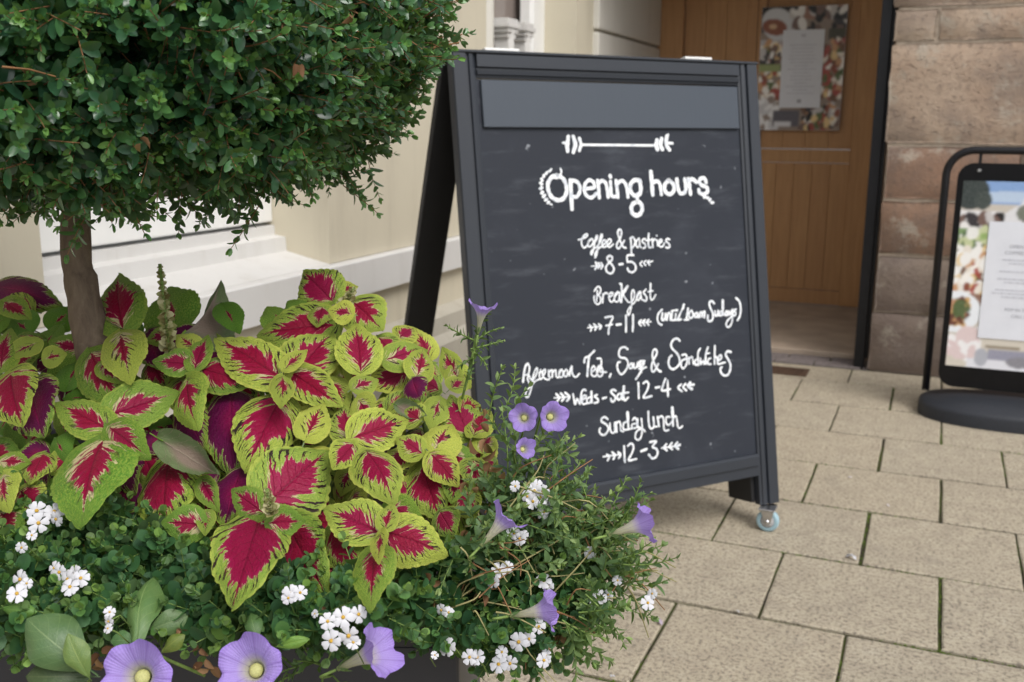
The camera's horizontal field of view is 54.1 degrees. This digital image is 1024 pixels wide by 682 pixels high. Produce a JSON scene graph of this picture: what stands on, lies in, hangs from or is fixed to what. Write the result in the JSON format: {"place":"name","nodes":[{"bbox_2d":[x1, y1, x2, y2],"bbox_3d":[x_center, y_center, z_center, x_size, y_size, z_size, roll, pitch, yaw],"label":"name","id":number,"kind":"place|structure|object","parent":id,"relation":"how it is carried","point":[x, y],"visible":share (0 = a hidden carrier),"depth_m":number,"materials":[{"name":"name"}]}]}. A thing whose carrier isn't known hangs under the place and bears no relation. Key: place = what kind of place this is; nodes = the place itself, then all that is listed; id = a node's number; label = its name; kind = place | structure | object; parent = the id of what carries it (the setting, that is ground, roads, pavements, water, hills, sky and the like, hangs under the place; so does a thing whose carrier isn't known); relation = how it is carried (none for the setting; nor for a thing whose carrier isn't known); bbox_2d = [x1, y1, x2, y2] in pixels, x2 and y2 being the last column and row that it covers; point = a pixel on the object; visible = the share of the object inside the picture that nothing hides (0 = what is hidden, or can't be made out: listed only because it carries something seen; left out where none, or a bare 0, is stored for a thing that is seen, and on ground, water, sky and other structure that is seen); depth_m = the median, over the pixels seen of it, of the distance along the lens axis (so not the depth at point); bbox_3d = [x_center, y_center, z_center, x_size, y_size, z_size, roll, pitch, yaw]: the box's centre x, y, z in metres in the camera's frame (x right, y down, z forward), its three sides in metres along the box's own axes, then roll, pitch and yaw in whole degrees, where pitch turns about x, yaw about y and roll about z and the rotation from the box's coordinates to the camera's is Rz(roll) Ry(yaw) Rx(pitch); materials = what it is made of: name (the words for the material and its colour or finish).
{"place":"outdoors","nodes":[
{"label":"outdoors","id":0,"kind":"place"},
{"bbox_2d":[480,362,1023,681],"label":"pavement","id":1,"kind":"structure","parent":0,"point":[808,617],"depth_m":2.77,"materials":[{"name":"stone"}]},
{"bbox_2d":[0,421,479,681],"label":"planter","id":2,"kind":"object","parent":1,"relation":"on","point":[418,668],"visible":0.02,"depth_m":1.08,"materials":[{"name":"stone"}]},
{"bbox_2d":[0,470,222,677],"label":"bacopa plant","id":3,"kind":"object","parent":2,"relation":"in","point":[53,559],"visible":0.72,"depth_m":0.92,"materials":[{"name":"green plant"}]},
{"bbox_2d":[0,528,309,681],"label":"broad leaved seedling","id":4,"kind":"object","parent":2,"relation":"in","point":[58,648],"visible":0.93,"depth_m":0.84,"materials":[{"name":"green plant"}]},
{"bbox_2d":[101,632,281,681],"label":"petunia plant","id":5,"kind":"object","parent":2,"relation":"in","point":[250,657],"visible":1,"depth_m":0.81,"materials":[{"name":"purple plant"}]},
{"bbox_2d":[50,448,428,521],"bbox_3d":[-0.502,0.261,1.422,0.844,0.020,0.664,0,12,0],"label":"compost","id":6,"kind":"object","parent":2,"relation":"in","point":[377,500],"depth_m":1.53,"materials":[{"name":"brown soil"}]},
{"bbox_2d":[0,276,79,537],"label":"coleus plant","id":7,"kind":"object","parent":6,"relation":"on","point":[28,391],"visible":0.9,"depth_m":1.16,"materials":[{"name":"multicoloured plant"}]},
{"bbox_2d":[46,264,201,529],"bbox_3d":[-0.449,0.120,1.143,0.158,0.393,0.489,-5,13,-23],"label":"coleus plant","id":8,"kind":"object","parent":6,"relation":"on","point":[112,408],"visible":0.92,"depth_m":1.10,"materials":[{"name":"green plant"}]},
{"bbox_2d":[143,281,296,536],"bbox_3d":[-0.351,0.123,1.226,0.170,0.352,0.422,-4,13,-20],"label":"coleus plant","id":9,"kind":"object","parent":6,"relation":"on","point":[215,370],"visible":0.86,"depth_m":1.16,"materials":[{"name":"green plant"}]},
{"bbox_2d":[0,0,475,553],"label":"clipped ball tree","id":10,"kind":"object","parent":6,"relation":"on","point":[130,110],"visible":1,"depth_m":0.96,"materials":[{"name":"green plant"}]},
{"bbox_2d":[161,465,335,611],"bbox_3d":[-0.251,0.235,1.008,0.184,0.228,0.389,-4,13,-21],"label":"coleus plant","id":11,"kind":"object","parent":6,"relation":"on","point":[257,534],"visible":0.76,"depth_m":0.94,"materials":[{"name":"multicoloured plant"}]},
{"bbox_2d":[231,362,384,587],"bbox_3d":[-0.227,0.173,1.153,0.171,0.289,0.307,1,12,2],"label":"coleus plant","id":12,"kind":"object","parent":6,"relation":"on","point":[313,413],"visible":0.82,"depth_m":1.09,"materials":[{"name":"green plant"}]},
{"bbox_2d":[256,268,439,441],"bbox_3d":[-0.221,0.104,1.264,0.221,0.373,0.248,-11,17,-42],"label":"coleus plant","id":13,"kind":"object","parent":6,"relation":"on","point":[309,323],"visible":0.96,"depth_m":1.23,"materials":[{"name":"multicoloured plant"}]},
{"bbox_2d":[324,446,466,613],"bbox_3d":[-0.115,0.235,1.016,0.158,0.226,0.385,-1,12,-7],"label":"coleus plant","id":14,"kind":"object","parent":6,"relation":"on","point":[390,534],"visible":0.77,"depth_m":0.95,"materials":[{"name":"multicoloured plant"}]},
{"bbox_2d":[345,347,497,524],"bbox_3d":[-0.092,0.161,1.205,0.166,0.290,0.346,1,12,4],"label":"coleus plant","id":15,"kind":"object","parent":6,"relation":"on","point":[434,454],"visible":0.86,"depth_m":1.10,"materials":[{"name":"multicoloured plant"}]},
{"bbox_2d":[443,298,504,399],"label":"petunia plant","id":16,"kind":"object","parent":6,"relation":"on","point":[482,312],"visible":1,"depth_m":1.13,"materials":[{"name":"green plant"}]},
{"bbox_2d":[146,531,429,669],"bbox_3d":[-0.200,0.248,0.908,0.255,0.125,0.186,0,12,-1],"label":"bacopa plant","id":17,"kind":"object","parent":2,"relation":"in","point":[333,622],"visible":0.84,"depth_m":0.87,"materials":[{"name":"green plant"}]},
{"bbox_2d":[268,614,404,681],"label":"petunia plant","id":18,"kind":"object","parent":2,"relation":"in","point":[381,655],"visible":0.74,"depth_m":0.85,"materials":[{"name":"purple plant"}]},
{"bbox_2d":[395,479,656,681],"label":"bacopa plant","id":19,"kind":"object","parent":2,"relation":"in","point":[452,630],"visible":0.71,"depth_m":0.99,"materials":[{"name":"green plant"}]},
{"bbox_2d":[476,363,585,469],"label":"petunia plant","id":20,"kind":"object","parent":2,"relation":"in","point":[553,417],"visible":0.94,"depth_m":1.04,"materials":[{"name":"purple plant"}]},
{"bbox_2d":[435,406,680,681],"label":"petunia plant","id":21,"kind":"object","parent":2,"relation":"in","point":[578,531],"visible":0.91,"depth_m":1.02,"materials":[{"name":"green plant"}]},
{"bbox_2d":[0,0,661,421],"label":"cream building","id":22,"kind":"structure","parent":1,"relation":"on","point":[364,250],"depth_m":3.33,"materials":[{"name":"white paint"}]},
{"bbox_2d":[39,173,271,252],"bbox_3d":[-1.039,-1.065,2.649,0.075,1.586,1.133,5,13,22],"label":"window frame","id":23,"kind":"structure","parent":22,"relation":"in","point":[102,234],"depth_m":2.78,"materials":[{"name":"white paint"}]},
{"bbox_2d":[404,47,778,531],"bbox_3d":[0.202,-0.137,2.971,0.975,1.361,0.832,-6,14,-27],"label":"chalkboard sign","id":24,"kind":"object","parent":1,"relation":"on","point":[611,219],"visible":0.93,"depth_m":2.74,"materials":[{"name":"grey paint"}]},
{"bbox_2d":[542,383,1022,681],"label":"moss","id":25,"kind":"object","parent":1,"relation":"on","point":[939,631],"visible":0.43,"depth_m":2.78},
{"bbox_2d":[772,365,809,376],"bbox_3d":[1.331,0.145,4.915,0.230,0.006,0.150,5,13,22],"label":"doormat","id":26,"kind":"object","parent":1,"relation":"in","point":[791,371],"visible":0.61,"depth_m":4.90,"materials":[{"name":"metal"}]},
{"bbox_2d":[917,146,1023,433],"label":"swing sign","id":27,"kind":"object","parent":1,"relation":"on","point":[986,194],"visible":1,"depth_m":4.08,"materials":[{"name":"black metal"}]},
{"bbox_2d":[977,221,1023,340],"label":"sign notice","id":28,"kind":"object","parent":27,"relation":"attached to","point":[1002,310],"visible":1,"depth_m":4.03,"materials":[{"name":"white paper"}]},
{"bbox_2d":[769,301,857,358],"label":"passage floor","id":29,"kind":"structure","parent":0,"point":[814,329],"depth_m":5.80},
{"bbox_2d":[761,148,939,377],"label":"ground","id":30,"kind":"structure","parent":0,"point":[841,163],"depth_m":55.28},
{"bbox_2d":[772,352,872,371],"bbox_3d":[1.092,0.078,5.337,1.570,0.057,0.220,5,13,22],"label":"threshold strip","id":31,"kind":"object","parent":30,"relation":"on","point":[823,361],"visible":0.15,"depth_m":5.11,"materials":[{"name":"grey stone"}]},
{"bbox_2d":[865,0,1023,376],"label":"stone building","id":32,"kind":"structure","parent":30,"relation":"on","point":[956,81],"depth_m":4.62,"materials":[{"name":"brown stone"}]},
{"bbox_2d":[657,0,881,306],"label":"oak door","id":33,"kind":"structure","parent":32,"relation":"attached to","point":[814,208],"depth_m":6.46,"materials":[{"name":"brown wood"}]},
{"bbox_2d":[758,4,847,130],"bbox_3d":[1.819,-1.714,6.319,0.517,0.757,0.006,5,13,22],"label":"door poster","id":34,"kind":"object","parent":33,"relation":"attached to","point":[831,20],"depth_m":6.31,"materials":[{"name":"multicoloured paper"}]},
{"bbox_2d":[779,29,824,107],"bbox_3d":[1.821,-1.710,6.307,0.252,0.475,0.002,5,13,22],"label":"paper notice","id":35,"kind":"object","parent":34,"relation":"attached to","point":[801,68],"visible":1,"depth_m":6.31,"materials":[{"name":"grey paper"}]},
{"bbox_2d":[853,0,896,367],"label":"doorway frame","id":36,"kind":"object","parent":32,"relation":"attached to","point":[873,199],"visible":0.97,"depth_m":4.80,"materials":[{"name":"black paint"}]}
]}

